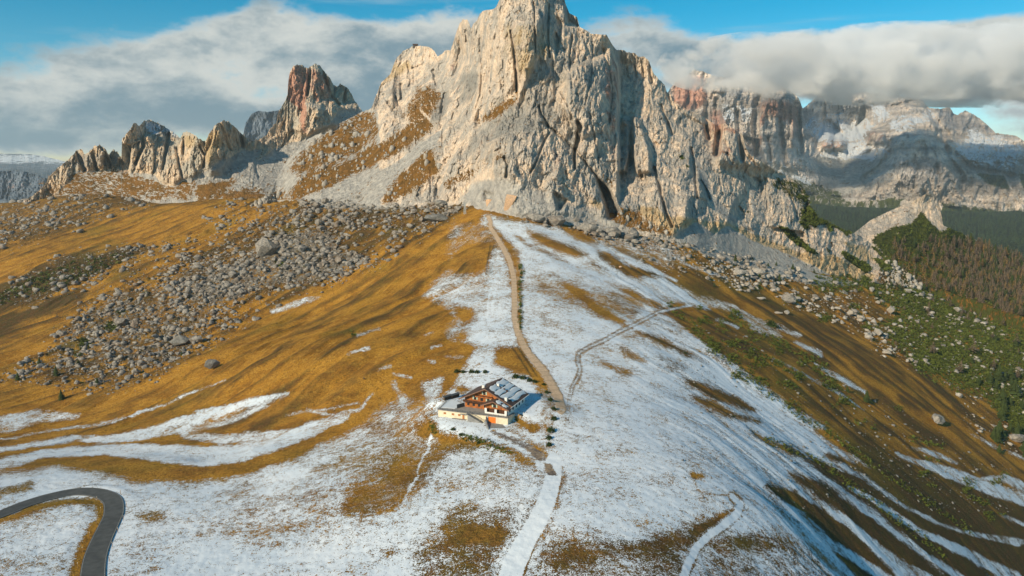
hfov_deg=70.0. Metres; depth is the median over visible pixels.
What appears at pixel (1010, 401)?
spruce
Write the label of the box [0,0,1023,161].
sky
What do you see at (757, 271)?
boulder
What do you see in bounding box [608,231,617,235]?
boulder
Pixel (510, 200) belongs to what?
boulder
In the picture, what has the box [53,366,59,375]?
spruce
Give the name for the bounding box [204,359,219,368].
boulder
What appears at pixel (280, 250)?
boulder
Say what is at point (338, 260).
boulder
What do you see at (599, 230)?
boulder
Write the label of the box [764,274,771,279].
boulder
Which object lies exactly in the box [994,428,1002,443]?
spruce
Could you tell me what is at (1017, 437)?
boulder
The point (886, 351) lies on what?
boulder
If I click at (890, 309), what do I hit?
boulder
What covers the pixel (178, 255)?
boulder
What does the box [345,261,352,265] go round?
boulder
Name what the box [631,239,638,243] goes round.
boulder
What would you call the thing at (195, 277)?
boulder
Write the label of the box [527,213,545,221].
boulder
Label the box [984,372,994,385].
spruce
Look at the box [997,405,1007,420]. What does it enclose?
spruce
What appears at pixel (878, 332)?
boulder
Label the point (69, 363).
boulder
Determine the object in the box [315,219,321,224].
boulder
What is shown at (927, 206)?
knoll
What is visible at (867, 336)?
boulder
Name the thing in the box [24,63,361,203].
crags
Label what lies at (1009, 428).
spruce
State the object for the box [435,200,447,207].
boulder
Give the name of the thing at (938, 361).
dwarf pine scrub
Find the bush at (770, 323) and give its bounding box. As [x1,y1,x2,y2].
[766,320,776,327]
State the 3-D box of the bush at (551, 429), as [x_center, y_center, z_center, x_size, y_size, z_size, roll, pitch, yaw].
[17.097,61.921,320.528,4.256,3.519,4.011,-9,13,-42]
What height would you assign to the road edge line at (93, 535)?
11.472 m
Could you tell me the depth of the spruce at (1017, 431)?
727.90 m
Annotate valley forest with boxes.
[809,201,1023,257]
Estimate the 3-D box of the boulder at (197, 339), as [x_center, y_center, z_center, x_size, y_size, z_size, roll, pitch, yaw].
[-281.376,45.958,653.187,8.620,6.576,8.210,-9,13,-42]
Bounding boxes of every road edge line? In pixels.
[2,488,123,575]
[5,495,104,575]
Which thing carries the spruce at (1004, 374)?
on the ground
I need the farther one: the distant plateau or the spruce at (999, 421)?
the distant plateau
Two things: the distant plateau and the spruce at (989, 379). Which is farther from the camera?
the distant plateau
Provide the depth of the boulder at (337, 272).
760.55 m
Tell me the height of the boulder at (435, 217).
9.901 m
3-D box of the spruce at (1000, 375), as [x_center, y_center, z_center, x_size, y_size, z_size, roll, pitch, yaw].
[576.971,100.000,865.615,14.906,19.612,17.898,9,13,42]
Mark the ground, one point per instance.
(286, 438)
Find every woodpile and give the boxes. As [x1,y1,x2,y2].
[442,394,450,400]
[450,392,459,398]
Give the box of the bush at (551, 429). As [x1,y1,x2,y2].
[547,426,554,432]
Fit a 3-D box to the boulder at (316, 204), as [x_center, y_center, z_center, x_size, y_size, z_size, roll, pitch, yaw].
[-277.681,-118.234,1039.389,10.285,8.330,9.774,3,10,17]
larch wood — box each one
[892,233,1023,325]
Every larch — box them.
[929,342,937,353]
[955,360,963,371]
[968,338,978,351]
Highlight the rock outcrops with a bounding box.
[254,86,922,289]
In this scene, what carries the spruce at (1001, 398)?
on the ground
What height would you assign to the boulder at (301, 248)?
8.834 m
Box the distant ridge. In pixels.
[0,170,46,202]
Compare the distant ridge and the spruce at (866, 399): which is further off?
the distant ridge
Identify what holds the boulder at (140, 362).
on the ground
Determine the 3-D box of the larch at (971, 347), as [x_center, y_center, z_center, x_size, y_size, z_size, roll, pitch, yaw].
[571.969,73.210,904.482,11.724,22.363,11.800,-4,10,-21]
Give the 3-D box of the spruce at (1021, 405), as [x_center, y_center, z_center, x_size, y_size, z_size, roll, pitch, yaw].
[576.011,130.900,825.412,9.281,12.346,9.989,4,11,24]
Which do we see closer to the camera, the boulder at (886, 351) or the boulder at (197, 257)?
the boulder at (886, 351)
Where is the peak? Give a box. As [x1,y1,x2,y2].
[269,0,913,287]
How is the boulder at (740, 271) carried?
on the ground
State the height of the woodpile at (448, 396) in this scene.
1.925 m
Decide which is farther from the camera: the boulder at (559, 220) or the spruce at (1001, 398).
the spruce at (1001, 398)
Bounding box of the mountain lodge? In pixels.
[437,377,528,429]
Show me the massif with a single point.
(872, 148)
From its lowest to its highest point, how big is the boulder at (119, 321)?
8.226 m
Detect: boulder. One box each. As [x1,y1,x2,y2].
[56,331,67,335]
[66,361,74,365]
[114,318,125,325]
[124,374,133,379]
[131,368,140,374]
[132,320,138,324]
[137,360,145,365]
[169,334,189,345]
[175,253,185,258]
[184,281,194,285]
[191,335,202,342]
[192,274,201,280]
[193,254,201,260]
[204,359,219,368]
[228,270,236,277]
[255,238,278,256]
[276,247,288,253]
[298,245,306,251]
[299,201,307,205]
[313,202,321,207]
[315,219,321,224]
[316,226,324,230]
[321,198,328,203]
[321,259,327,266]
[333,269,340,274]
[334,257,341,263]
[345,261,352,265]
[424,214,447,221]
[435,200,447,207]
[447,209,457,213]
[504,194,516,210]
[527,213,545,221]
[547,215,565,225]
[579,224,597,232]
[596,228,603,233]
[603,227,620,236]
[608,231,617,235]
[624,234,634,240]
[628,231,638,237]
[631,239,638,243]
[733,269,746,274]
[753,268,765,275]
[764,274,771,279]
[781,293,795,302]
[847,310,854,315]
[864,334,872,339]
[874,328,882,335]
[882,349,891,353]
[886,306,894,313]
[931,413,945,423]
[1008,434,1023,441]
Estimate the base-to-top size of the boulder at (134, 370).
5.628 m
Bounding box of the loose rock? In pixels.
[0,194,1023,451]
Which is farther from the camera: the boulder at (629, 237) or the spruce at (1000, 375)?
the spruce at (1000, 375)
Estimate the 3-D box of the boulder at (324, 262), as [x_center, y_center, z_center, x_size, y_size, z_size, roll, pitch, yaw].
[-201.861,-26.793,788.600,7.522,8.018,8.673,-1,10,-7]
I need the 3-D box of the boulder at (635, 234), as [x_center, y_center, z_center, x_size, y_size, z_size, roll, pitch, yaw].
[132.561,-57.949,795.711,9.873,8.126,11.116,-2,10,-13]
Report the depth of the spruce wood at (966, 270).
1208.32 m
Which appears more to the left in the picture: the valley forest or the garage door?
the garage door
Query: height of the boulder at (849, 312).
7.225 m
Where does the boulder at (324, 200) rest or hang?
on the ground
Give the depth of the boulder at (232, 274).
831.19 m
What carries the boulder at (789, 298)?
on the ground
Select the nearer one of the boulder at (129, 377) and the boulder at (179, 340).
the boulder at (129, 377)
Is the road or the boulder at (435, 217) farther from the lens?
the boulder at (435, 217)
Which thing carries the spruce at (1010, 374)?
on the ground
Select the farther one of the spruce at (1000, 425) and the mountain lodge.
the spruce at (1000, 425)
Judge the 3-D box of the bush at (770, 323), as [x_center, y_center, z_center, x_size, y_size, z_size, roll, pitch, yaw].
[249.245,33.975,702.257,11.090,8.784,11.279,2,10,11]
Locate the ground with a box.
[0,194,1023,575]
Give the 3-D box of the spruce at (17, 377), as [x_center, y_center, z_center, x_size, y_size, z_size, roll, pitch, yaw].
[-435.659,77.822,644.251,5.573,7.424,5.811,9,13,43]
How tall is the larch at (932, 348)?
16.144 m
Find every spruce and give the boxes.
[15,373,21,380]
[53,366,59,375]
[58,389,64,400]
[863,390,871,402]
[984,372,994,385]
[990,428,997,440]
[993,365,1005,381]
[993,379,998,389]
[994,420,1003,436]
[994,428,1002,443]
[995,388,1007,405]
[996,444,1002,453]
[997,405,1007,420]
[997,422,1005,437]
[1003,369,1008,380]
[1006,422,1013,431]
[1007,365,1016,381]
[1007,396,1014,406]
[1008,379,1022,396]
[1011,424,1020,433]
[1018,399,1023,408]
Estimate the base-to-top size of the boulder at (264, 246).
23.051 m
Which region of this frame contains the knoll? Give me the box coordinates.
[853,194,1023,329]
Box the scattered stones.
[666,304,1022,511]
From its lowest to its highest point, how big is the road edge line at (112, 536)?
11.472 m
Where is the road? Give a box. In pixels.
[0,487,123,575]
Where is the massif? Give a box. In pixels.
[668,69,1023,211]
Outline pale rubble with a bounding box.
[707,247,1023,448]
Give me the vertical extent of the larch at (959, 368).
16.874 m
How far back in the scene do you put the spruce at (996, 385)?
840.42 m
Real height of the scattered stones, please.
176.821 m
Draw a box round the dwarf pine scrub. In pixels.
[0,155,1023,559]
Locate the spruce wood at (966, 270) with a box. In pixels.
[891,234,1023,320]
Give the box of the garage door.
[487,416,495,422]
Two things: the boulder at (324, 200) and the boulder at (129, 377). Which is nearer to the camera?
the boulder at (129, 377)
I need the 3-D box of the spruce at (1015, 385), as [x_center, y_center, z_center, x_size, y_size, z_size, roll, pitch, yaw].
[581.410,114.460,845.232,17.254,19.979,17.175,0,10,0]
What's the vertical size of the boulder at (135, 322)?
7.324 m
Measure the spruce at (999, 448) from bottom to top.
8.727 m
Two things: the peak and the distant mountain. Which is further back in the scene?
the distant mountain
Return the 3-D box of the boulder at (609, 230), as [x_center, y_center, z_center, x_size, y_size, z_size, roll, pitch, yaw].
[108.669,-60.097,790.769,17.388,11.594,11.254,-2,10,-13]
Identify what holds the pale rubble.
on the ground
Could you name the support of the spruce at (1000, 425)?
on the ground
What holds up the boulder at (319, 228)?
on the ground
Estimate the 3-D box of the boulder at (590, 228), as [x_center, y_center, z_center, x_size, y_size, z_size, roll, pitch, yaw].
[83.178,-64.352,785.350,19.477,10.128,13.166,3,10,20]
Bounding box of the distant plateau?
[0,154,64,178]
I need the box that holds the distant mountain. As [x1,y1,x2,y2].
[243,110,278,141]
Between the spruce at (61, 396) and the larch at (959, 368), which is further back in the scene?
the larch at (959, 368)
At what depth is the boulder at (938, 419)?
652.36 m
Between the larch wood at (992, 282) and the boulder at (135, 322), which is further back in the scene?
the larch wood at (992, 282)
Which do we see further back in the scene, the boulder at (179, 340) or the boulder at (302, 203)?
the boulder at (302, 203)
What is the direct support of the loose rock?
on the ground
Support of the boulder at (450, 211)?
on the ground
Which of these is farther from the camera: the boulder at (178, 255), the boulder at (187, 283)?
the boulder at (178, 255)
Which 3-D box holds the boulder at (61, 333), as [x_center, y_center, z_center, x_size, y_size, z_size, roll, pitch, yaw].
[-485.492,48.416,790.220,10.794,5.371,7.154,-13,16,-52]
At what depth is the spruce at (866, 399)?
620.35 m
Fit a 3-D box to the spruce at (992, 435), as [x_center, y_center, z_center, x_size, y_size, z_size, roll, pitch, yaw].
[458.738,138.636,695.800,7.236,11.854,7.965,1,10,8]

